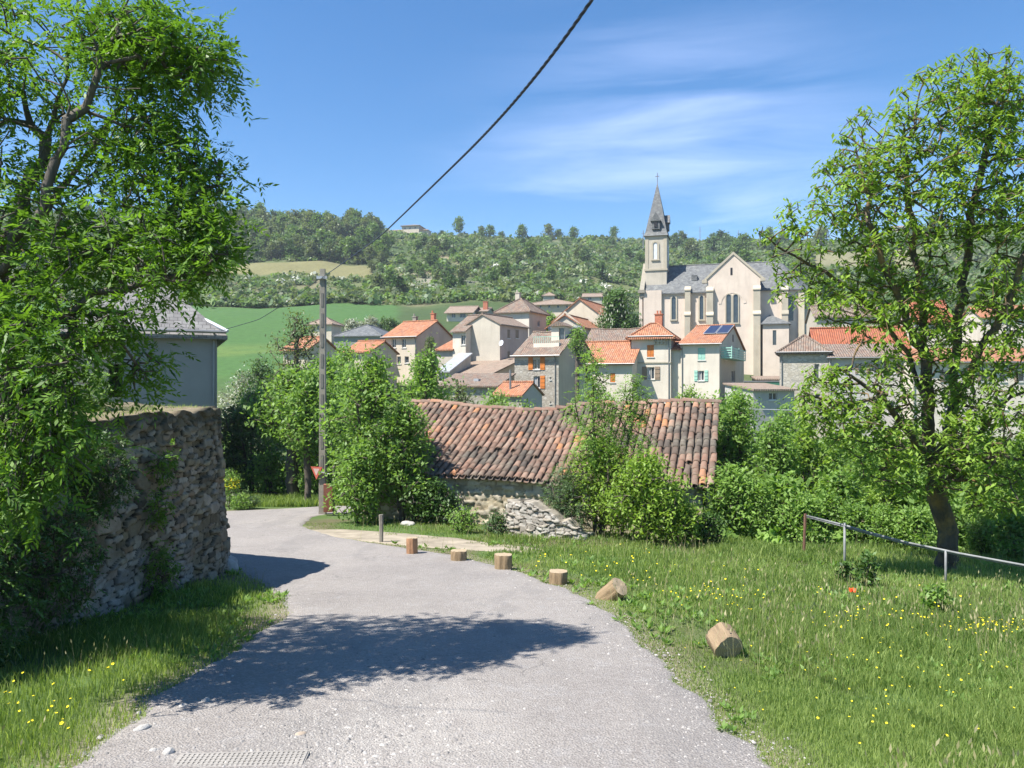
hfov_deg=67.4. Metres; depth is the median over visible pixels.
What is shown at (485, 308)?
village house
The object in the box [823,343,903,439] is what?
village house
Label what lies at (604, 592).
log
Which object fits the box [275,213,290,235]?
wood tree
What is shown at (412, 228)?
hilltop villa
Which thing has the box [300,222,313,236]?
wood tree
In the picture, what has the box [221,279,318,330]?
service cable
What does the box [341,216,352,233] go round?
wood tree
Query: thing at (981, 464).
thicket tree
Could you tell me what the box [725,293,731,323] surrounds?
window
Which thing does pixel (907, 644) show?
grass
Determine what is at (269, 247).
wood tree
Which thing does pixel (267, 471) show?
shrub
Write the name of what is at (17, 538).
wall plant
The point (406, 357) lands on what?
window
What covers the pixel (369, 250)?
wood tree
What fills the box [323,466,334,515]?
utility box
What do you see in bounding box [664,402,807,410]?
service wire
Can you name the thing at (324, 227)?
wood tree
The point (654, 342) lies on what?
village house
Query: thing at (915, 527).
thicket shrub
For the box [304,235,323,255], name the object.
wood tree
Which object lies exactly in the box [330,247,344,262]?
wood tree
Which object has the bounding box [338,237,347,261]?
wood tree
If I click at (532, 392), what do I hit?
village house
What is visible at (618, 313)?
chestnut tree
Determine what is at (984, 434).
thicket tree
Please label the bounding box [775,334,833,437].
village house
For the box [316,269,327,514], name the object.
utility pole
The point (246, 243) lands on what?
wood tree
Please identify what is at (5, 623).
wall plant
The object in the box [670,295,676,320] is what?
window
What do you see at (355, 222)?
wood tree
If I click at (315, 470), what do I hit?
road sign
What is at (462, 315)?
window
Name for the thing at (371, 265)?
hillside tree
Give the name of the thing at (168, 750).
stone
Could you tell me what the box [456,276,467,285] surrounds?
hillside tree
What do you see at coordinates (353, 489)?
shrub
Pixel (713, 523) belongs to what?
shrub
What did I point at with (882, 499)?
thicket tree
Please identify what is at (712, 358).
village house
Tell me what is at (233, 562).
boulder
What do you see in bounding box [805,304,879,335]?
village house
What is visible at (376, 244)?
wood tree
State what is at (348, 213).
wood tree
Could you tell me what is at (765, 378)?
village house
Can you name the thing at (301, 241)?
wood tree
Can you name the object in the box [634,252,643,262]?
hillside tree
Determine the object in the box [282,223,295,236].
wood tree
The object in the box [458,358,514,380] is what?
village house
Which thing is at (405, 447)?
shrub
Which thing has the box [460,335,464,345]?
window
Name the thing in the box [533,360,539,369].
window
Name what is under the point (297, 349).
village tree
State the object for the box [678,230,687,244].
hillside tree
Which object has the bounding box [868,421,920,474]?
thicket tree
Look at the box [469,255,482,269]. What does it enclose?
hillside tree
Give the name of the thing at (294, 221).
wood tree
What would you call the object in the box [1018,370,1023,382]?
window
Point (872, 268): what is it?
hillside tree
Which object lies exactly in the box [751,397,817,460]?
village tree
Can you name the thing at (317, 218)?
wood tree
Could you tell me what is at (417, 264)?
hillside tree
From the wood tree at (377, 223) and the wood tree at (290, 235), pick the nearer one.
the wood tree at (290, 235)
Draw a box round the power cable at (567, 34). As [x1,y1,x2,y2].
[323,0,592,276]
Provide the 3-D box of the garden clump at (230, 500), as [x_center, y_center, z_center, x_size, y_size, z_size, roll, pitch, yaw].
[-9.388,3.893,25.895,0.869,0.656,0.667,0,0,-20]
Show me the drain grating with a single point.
(260, 758)
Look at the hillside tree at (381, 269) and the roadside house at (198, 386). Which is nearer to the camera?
the roadside house at (198, 386)
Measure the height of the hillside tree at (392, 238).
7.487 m
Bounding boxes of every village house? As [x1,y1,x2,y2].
[280,336,339,393]
[307,317,344,344]
[331,324,388,348]
[343,340,399,392]
[380,311,452,383]
[435,340,453,381]
[438,373,515,408]
[439,353,472,382]
[444,305,479,321]
[449,314,479,356]
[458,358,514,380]
[463,312,530,360]
[475,301,493,313]
[493,290,550,336]
[493,370,544,411]
[510,321,589,411]
[533,299,573,318]
[541,292,556,300]
[544,311,599,340]
[551,297,608,327]
[579,340,639,405]
[582,293,602,303]
[586,327,641,340]
[625,310,680,403]
[671,341,681,402]
[677,324,745,412]
[750,376,779,380]
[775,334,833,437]
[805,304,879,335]
[809,326,911,347]
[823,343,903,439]
[896,300,952,347]
[902,348,1023,444]
[962,305,1023,347]
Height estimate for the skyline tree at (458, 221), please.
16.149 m
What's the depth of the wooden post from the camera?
16.95 m
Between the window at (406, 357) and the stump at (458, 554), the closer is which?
the stump at (458, 554)
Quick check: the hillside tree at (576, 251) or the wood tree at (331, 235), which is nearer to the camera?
the hillside tree at (576, 251)
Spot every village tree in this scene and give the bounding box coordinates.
[217,365,256,438]
[228,352,281,449]
[259,308,327,466]
[327,336,365,440]
[341,317,362,331]
[359,314,384,328]
[377,316,400,330]
[400,352,437,402]
[476,385,522,410]
[515,398,536,411]
[546,310,556,330]
[564,323,590,402]
[586,389,618,404]
[674,383,714,403]
[712,385,766,469]
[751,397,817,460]
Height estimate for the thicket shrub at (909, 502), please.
3.454 m
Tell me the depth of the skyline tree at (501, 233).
534.74 m
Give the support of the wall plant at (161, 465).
attached to the stone wall at (196, 532)
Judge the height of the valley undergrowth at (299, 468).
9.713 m
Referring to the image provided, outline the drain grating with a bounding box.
[173,750,309,766]
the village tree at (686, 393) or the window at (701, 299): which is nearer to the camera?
the village tree at (686, 393)
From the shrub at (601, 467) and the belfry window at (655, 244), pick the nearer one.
the shrub at (601, 467)
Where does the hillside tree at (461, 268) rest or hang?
on the ground at (240, 346)
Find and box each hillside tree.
[51,212,70,225]
[80,203,91,211]
[84,209,101,225]
[106,211,120,222]
[367,260,376,271]
[369,271,385,287]
[373,250,387,264]
[375,243,390,258]
[377,266,385,272]
[381,267,395,285]
[388,235,395,245]
[388,273,409,292]
[404,261,414,274]
[411,239,419,250]
[411,260,422,277]
[417,266,427,277]
[419,234,428,244]
[423,250,438,265]
[425,235,441,249]
[426,246,439,267]
[430,260,444,275]
[431,269,442,282]
[437,263,458,281]
[440,236,452,253]
[443,275,458,288]
[449,248,458,255]
[456,263,469,278]
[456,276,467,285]
[461,263,472,279]
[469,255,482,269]
[476,230,485,237]
[483,270,499,285]
[496,258,511,276]
[513,252,523,264]
[522,239,537,257]
[543,264,560,283]
[572,247,581,257]
[579,246,592,260]
[592,259,610,280]
[607,238,616,246]
[624,248,631,256]
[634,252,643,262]
[669,232,681,247]
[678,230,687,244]
[681,238,699,254]
[689,251,701,261]
[703,235,721,250]
[713,230,724,241]
[713,257,724,263]
[718,232,730,246]
[724,236,740,253]
[729,240,742,253]
[737,247,755,261]
[738,232,753,249]
[756,243,766,250]
[763,225,774,239]
[764,243,773,249]
[778,230,790,242]
[792,264,806,276]
[810,227,828,245]
[812,225,830,240]
[817,274,838,303]
[863,253,884,283]
[884,246,899,266]
[923,275,938,292]
[925,213,937,226]
[983,261,998,274]
[1005,254,1023,278]
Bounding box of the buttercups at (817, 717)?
[535,551,1022,748]
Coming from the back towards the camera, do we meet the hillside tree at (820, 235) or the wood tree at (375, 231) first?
the hillside tree at (820, 235)
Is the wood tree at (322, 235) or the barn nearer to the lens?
the barn
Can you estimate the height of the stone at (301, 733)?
0.032 m
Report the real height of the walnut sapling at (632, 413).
4.212 m
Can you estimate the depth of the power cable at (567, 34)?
4.94 m
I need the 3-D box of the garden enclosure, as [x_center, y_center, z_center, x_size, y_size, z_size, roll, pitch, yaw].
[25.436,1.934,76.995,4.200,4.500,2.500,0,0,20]
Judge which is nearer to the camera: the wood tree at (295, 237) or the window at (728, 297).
the window at (728, 297)
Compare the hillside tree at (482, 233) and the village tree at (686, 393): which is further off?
the hillside tree at (482, 233)
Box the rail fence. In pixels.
[803,514,1023,581]
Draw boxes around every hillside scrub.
[1,209,1023,314]
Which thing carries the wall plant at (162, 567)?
attached to the stone wall at (196, 532)
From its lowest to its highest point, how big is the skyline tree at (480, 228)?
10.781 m
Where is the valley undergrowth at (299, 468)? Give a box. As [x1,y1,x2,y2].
[222,413,1014,507]
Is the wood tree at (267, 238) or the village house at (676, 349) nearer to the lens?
the village house at (676, 349)
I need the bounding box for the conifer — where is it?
[420,332,440,398]
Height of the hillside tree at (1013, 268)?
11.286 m
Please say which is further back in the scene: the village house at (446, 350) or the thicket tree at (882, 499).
the village house at (446, 350)
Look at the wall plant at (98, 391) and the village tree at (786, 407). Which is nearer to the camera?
the wall plant at (98, 391)
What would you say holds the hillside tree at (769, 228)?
on the ground at (240, 346)
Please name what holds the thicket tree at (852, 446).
on the ground at (240, 346)
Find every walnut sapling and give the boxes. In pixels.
[558,343,622,532]
[598,371,658,537]
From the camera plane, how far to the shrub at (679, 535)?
16.80 m
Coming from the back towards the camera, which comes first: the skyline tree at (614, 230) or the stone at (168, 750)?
the skyline tree at (614, 230)
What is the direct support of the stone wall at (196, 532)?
on the ground at (240, 346)
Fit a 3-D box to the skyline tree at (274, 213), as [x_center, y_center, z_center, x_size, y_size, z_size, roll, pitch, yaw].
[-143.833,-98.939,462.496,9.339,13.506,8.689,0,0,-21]
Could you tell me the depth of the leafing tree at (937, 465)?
14.10 m
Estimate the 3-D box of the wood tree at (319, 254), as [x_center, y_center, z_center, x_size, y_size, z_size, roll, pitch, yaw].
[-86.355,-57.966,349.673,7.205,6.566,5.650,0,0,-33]
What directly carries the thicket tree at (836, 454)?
on the ground at (240, 346)
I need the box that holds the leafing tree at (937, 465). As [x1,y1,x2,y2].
[751,44,1023,570]
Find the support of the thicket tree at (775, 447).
on the ground at (240, 346)
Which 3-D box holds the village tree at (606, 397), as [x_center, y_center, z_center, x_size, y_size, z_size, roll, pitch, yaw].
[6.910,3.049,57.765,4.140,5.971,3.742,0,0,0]
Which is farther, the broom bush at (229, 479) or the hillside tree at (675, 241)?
the hillside tree at (675, 241)
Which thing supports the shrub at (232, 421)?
on the ground at (240, 346)
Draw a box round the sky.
[0,0,1023,240]
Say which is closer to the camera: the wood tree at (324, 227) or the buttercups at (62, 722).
the buttercups at (62, 722)
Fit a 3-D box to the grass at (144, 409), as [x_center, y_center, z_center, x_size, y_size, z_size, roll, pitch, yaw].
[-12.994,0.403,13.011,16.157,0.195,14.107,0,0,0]
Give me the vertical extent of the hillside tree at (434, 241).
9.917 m
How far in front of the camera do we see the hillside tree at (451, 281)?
241.81 m
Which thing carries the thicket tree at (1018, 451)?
on the ground at (240, 346)
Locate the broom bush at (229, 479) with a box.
[224,468,244,508]
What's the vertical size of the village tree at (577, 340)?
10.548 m
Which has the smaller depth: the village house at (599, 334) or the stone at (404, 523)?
the stone at (404, 523)
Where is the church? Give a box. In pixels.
[638,173,817,375]
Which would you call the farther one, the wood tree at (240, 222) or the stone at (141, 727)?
the wood tree at (240, 222)
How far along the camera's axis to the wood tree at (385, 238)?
371.74 m
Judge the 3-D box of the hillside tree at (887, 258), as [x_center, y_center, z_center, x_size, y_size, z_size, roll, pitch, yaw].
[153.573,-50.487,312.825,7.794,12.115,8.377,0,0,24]
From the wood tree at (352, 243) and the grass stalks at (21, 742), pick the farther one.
the wood tree at (352, 243)
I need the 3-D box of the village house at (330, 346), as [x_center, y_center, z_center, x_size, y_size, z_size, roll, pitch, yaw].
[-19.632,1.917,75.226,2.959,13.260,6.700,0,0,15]
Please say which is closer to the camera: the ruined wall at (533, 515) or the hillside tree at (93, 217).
the ruined wall at (533, 515)
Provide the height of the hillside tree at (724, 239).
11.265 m
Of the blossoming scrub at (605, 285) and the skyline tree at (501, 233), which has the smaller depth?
the blossoming scrub at (605, 285)
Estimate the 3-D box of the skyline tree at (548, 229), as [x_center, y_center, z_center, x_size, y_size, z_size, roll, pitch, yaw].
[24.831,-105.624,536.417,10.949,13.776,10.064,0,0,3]
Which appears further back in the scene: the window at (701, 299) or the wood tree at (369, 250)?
the wood tree at (369, 250)
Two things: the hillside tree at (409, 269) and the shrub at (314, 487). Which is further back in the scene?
the hillside tree at (409, 269)
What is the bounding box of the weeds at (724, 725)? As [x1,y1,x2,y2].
[391,534,1023,731]
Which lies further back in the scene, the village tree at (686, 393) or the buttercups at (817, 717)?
the village tree at (686, 393)
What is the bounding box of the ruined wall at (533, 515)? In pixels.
[502,498,596,539]
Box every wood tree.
[211,201,224,211]
[230,205,248,218]
[232,218,249,239]
[239,238,252,257]
[243,208,257,220]
[246,206,261,220]
[246,216,266,240]
[246,226,259,244]
[249,242,263,258]
[253,207,273,225]
[253,233,266,248]
[254,200,266,217]
[256,231,272,249]
[260,222,277,250]
[262,221,280,233]
[262,240,279,259]
[266,216,281,231]
[270,232,283,255]
[271,237,288,259]
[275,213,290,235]
[281,238,295,256]
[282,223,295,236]
[283,244,296,256]
[284,216,299,232]
[286,231,297,243]
[287,223,307,235]
[288,209,301,220]
[290,233,305,252]
[293,235,312,253]
[293,246,305,257]
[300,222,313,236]
[302,209,320,230]
[303,240,318,259]
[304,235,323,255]
[307,211,326,233]
[311,228,327,248]
[315,224,336,233]
[315,250,325,260]
[320,214,336,229]
[320,238,337,261]
[321,243,336,261]
[325,230,336,243]
[328,219,344,237]
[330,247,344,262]
[333,221,350,236]
[333,234,344,246]
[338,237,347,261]
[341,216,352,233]
[342,235,360,263]
[343,208,353,219]
[343,220,352,235]
[348,216,360,236]
[349,209,361,220]
[353,216,371,234]
[353,245,366,258]
[354,226,368,242]
[356,231,375,249]
[362,212,380,222]
[363,244,376,261]
[365,220,379,232]
[368,222,380,239]
[371,240,382,258]
[372,217,381,233]
[379,231,393,248]
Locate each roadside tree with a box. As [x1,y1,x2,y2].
[220,387,286,492]
[231,360,348,495]
[262,363,343,499]
[298,352,370,484]
[395,343,457,403]
[444,375,481,406]
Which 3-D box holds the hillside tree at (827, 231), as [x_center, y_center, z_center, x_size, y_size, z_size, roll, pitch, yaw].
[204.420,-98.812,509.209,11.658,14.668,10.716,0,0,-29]
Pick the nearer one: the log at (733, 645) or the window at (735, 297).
the log at (733, 645)
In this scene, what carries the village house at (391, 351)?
on the ground at (240, 346)
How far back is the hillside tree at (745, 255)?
312.23 m
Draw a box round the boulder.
[228,555,238,572]
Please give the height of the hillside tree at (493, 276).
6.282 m
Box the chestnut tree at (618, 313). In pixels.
[592,284,642,328]
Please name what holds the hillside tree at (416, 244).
on the ground at (240, 346)
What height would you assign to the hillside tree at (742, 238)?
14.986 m
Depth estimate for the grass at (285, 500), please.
26.95 m
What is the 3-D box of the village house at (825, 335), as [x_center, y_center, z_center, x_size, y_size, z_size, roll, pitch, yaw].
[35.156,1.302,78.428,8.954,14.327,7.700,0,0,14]
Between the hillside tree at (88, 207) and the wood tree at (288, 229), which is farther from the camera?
the hillside tree at (88, 207)
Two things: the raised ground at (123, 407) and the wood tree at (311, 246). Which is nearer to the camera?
the raised ground at (123, 407)
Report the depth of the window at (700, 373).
77.87 m
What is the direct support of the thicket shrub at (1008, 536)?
on the ground at (240, 346)
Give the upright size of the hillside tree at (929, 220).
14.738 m
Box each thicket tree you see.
[697,388,766,513]
[712,387,778,516]
[746,415,806,496]
[758,409,800,487]
[776,418,841,493]
[810,430,853,494]
[818,413,882,491]
[834,437,885,509]
[859,463,905,520]
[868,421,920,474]
[905,421,935,477]
[912,451,946,478]
[938,429,984,497]
[945,469,964,501]
[948,414,999,474]
[961,432,1021,484]
[1003,430,1023,473]
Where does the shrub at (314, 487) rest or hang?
on the ground at (240, 346)
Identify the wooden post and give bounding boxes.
[379,514,382,541]
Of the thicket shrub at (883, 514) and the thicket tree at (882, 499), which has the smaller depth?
the thicket shrub at (883, 514)
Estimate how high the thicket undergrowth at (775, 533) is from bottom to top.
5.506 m
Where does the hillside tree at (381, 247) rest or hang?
on the ground at (240, 346)
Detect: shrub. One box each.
[221,399,260,490]
[239,446,300,495]
[282,446,340,494]
[317,439,393,525]
[366,396,440,521]
[395,471,467,524]
[537,457,600,530]
[558,429,639,535]
[591,446,699,545]
[649,492,713,546]
[690,507,732,546]
[699,458,763,536]
[732,477,788,539]
[753,467,827,529]
[768,489,832,543]
[801,463,875,507]
[813,487,844,539]
[827,498,881,545]
[835,560,855,582]
[845,464,962,524]
[850,549,883,587]
[865,502,901,546]
[886,504,937,553]
[917,582,956,613]
[921,492,977,551]
[951,478,996,526]
[961,475,1023,542]
[961,514,998,556]
[973,512,1023,560]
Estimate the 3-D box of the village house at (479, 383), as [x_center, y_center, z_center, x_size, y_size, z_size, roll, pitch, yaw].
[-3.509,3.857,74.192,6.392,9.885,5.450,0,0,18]
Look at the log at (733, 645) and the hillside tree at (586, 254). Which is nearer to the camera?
the log at (733, 645)
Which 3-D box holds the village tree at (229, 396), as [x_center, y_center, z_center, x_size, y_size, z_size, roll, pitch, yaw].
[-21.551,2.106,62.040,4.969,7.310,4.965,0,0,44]
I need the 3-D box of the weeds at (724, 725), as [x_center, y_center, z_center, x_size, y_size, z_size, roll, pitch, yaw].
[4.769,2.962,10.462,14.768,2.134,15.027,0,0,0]
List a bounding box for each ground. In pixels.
[0,218,1023,767]
[64,402,153,413]
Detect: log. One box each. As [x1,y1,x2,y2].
[595,578,626,600]
[706,622,742,657]
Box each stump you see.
[406,537,417,553]
[451,549,466,560]
[494,553,511,569]
[549,569,567,584]
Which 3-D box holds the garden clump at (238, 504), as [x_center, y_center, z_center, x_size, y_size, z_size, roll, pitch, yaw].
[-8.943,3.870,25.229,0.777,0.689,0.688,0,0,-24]
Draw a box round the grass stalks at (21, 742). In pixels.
[0,562,265,767]
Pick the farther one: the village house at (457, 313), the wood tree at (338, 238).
the wood tree at (338, 238)
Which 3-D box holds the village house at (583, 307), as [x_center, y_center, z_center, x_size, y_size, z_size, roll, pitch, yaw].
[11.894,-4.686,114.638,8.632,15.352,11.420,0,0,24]
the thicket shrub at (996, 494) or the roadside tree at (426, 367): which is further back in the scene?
the roadside tree at (426, 367)
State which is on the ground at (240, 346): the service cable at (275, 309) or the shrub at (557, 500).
the shrub at (557, 500)
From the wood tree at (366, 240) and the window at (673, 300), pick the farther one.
the wood tree at (366, 240)
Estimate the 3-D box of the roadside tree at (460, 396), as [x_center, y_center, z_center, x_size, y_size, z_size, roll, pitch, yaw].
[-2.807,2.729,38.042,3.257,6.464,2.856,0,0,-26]
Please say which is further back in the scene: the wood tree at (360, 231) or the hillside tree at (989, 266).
the wood tree at (360, 231)
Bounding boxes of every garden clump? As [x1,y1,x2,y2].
[225,493,240,507]
[229,492,252,509]
[240,491,262,509]
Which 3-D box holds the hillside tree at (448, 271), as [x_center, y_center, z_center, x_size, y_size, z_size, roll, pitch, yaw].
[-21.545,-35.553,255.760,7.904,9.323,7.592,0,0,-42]
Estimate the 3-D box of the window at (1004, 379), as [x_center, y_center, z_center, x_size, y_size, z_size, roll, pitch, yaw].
[41.362,-0.637,64.726,0.626,1.026,0.270,0,0,8]
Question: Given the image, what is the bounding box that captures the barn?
[362,397,721,533]
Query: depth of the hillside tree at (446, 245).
368.31 m
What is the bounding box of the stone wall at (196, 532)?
[0,402,230,643]
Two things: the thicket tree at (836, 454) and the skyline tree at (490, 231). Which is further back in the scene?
the skyline tree at (490, 231)
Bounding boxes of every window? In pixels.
[392,339,395,347]
[401,339,405,348]
[404,356,408,363]
[460,313,465,317]
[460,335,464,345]
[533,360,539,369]
[534,376,540,388]
[647,367,654,379]
[651,241,659,260]
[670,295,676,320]
[698,294,704,320]
[698,371,703,380]
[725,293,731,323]
[732,293,739,323]
[768,393,777,400]
[773,330,775,344]
[788,296,792,320]
[814,364,818,379]
[999,370,1007,382]
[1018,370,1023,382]
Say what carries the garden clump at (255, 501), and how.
on the ground at (240, 346)
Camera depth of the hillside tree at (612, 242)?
435.11 m
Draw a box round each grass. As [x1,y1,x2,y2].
[0,569,289,767]
[69,402,203,419]
[225,489,350,506]
[301,521,1023,767]
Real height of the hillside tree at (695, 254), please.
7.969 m
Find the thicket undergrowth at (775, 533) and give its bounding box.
[713,522,998,550]
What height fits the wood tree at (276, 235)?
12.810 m
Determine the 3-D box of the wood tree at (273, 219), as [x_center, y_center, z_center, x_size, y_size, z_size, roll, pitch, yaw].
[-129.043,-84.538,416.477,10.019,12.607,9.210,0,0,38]
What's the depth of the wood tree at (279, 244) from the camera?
347.10 m
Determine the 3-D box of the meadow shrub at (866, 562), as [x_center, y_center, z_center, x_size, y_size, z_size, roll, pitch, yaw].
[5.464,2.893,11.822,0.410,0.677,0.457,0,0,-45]
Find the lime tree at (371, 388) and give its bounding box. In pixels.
[309,338,434,517]
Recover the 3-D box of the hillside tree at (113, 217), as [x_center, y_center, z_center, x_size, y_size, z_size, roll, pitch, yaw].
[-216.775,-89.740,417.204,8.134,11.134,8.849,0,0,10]
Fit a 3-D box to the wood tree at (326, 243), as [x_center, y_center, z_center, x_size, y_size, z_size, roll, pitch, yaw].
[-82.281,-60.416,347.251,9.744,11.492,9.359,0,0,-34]
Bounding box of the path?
[313,529,540,551]
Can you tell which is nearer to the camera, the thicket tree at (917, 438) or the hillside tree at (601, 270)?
the thicket tree at (917, 438)
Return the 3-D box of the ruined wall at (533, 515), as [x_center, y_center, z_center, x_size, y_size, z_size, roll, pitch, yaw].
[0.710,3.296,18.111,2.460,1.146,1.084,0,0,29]
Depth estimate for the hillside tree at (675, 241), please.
493.13 m
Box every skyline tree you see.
[267,209,277,218]
[451,216,464,232]
[477,225,486,234]
[484,224,495,236]
[498,231,505,237]
[515,223,527,237]
[540,223,554,237]
[554,229,563,238]
[568,225,579,237]
[608,226,618,236]
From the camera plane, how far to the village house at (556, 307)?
151.08 m
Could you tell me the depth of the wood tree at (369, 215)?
447.24 m
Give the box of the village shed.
[723,383,798,440]
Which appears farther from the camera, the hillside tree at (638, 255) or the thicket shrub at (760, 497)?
the hillside tree at (638, 255)
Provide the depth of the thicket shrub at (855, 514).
18.63 m
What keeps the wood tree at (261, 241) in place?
on the ground at (240, 346)
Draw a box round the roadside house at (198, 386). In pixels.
[57,277,228,407]
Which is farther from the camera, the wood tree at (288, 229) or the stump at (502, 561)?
the wood tree at (288, 229)
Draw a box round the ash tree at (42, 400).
[0,0,279,561]
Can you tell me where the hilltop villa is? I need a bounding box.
[389,225,431,235]
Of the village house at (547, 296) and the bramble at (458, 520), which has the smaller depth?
the bramble at (458, 520)
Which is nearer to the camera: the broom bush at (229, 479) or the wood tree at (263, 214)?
the broom bush at (229, 479)
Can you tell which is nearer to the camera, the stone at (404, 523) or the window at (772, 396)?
the stone at (404, 523)
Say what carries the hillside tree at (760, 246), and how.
on the ground at (240, 346)
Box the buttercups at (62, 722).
[5,662,135,745]
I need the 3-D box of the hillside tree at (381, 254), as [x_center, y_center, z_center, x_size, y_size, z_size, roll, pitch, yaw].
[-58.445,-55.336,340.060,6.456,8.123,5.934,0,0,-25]
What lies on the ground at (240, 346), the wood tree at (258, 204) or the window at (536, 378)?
the wood tree at (258, 204)
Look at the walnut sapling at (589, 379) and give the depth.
18.26 m
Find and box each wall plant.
[0,396,73,557]
[0,489,112,633]
[0,523,53,670]
[67,427,146,528]
[74,361,116,410]
[139,538,184,601]
[143,487,177,532]
[144,438,182,488]
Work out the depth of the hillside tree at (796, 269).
299.41 m
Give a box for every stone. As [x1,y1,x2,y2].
[133,724,150,730]
[162,747,174,754]
[201,697,209,701]
[295,731,305,734]
[401,521,414,525]
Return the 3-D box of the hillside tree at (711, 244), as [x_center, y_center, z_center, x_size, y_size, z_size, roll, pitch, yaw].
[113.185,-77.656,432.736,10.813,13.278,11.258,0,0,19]
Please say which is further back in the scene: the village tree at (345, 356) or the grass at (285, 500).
the village tree at (345, 356)
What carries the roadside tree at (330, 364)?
on the ground at (240, 346)
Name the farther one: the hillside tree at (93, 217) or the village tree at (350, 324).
the hillside tree at (93, 217)
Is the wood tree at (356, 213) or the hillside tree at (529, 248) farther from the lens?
the wood tree at (356, 213)
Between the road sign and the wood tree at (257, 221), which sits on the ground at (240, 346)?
the wood tree at (257, 221)
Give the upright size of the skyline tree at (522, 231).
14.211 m
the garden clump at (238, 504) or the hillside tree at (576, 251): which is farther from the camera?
the hillside tree at (576, 251)
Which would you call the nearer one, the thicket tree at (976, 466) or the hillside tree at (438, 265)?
the thicket tree at (976, 466)
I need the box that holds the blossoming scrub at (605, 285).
[203,261,628,306]
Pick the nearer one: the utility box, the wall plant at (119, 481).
the wall plant at (119, 481)
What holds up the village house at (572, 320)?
on the ground at (240, 346)
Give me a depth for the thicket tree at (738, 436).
23.32 m
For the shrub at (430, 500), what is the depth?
20.73 m
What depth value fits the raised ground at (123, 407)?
11.42 m
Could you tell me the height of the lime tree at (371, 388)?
5.488 m
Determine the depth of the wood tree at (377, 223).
447.64 m
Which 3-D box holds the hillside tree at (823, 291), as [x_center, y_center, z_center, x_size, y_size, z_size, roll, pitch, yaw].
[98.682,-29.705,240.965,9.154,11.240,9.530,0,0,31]
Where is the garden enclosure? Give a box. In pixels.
[743,381,779,385]
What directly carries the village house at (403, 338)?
on the ground at (240, 346)
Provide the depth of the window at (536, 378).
76.23 m
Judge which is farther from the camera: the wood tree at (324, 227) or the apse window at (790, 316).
the wood tree at (324, 227)
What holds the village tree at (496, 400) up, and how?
on the ground at (240, 346)
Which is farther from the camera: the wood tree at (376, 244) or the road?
the wood tree at (376, 244)
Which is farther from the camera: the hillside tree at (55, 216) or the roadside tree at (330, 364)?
the hillside tree at (55, 216)
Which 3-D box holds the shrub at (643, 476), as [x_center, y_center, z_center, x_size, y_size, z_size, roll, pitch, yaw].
[3.084,2.547,17.277,2.272,2.520,2.364,0,0,38]
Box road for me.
[72,506,773,767]
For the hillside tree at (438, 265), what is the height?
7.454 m
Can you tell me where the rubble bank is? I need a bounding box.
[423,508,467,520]
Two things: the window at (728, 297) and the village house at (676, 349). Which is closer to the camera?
the village house at (676, 349)
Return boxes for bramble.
[445,502,482,533]
[481,508,508,535]
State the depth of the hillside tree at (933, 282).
256.17 m
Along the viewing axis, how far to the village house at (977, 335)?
102.98 m
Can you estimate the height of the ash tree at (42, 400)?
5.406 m
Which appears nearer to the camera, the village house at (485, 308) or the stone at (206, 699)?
the stone at (206, 699)
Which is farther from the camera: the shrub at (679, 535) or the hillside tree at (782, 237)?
the hillside tree at (782, 237)
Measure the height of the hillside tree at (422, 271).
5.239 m
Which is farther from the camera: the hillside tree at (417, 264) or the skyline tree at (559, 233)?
the skyline tree at (559, 233)
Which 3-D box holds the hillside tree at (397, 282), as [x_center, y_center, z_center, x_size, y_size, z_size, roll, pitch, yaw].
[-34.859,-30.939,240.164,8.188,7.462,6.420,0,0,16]
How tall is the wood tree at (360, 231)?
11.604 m
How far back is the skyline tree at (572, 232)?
535.14 m
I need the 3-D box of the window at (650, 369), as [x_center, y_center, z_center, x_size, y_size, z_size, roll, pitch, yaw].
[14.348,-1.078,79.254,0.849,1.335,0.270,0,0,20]
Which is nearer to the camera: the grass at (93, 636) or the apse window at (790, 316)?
the grass at (93, 636)
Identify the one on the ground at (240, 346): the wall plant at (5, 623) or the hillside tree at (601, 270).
the hillside tree at (601, 270)
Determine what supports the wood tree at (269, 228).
on the ground at (240, 346)
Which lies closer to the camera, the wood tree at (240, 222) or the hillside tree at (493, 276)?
the hillside tree at (493, 276)
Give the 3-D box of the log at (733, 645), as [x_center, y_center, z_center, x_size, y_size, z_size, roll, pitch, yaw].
[1.891,2.302,6.851,0.264,0.275,0.228,-4,19,-8]
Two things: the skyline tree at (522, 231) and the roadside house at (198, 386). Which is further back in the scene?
the skyline tree at (522, 231)
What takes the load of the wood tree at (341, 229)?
on the ground at (240, 346)
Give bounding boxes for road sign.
[311,466,324,479]

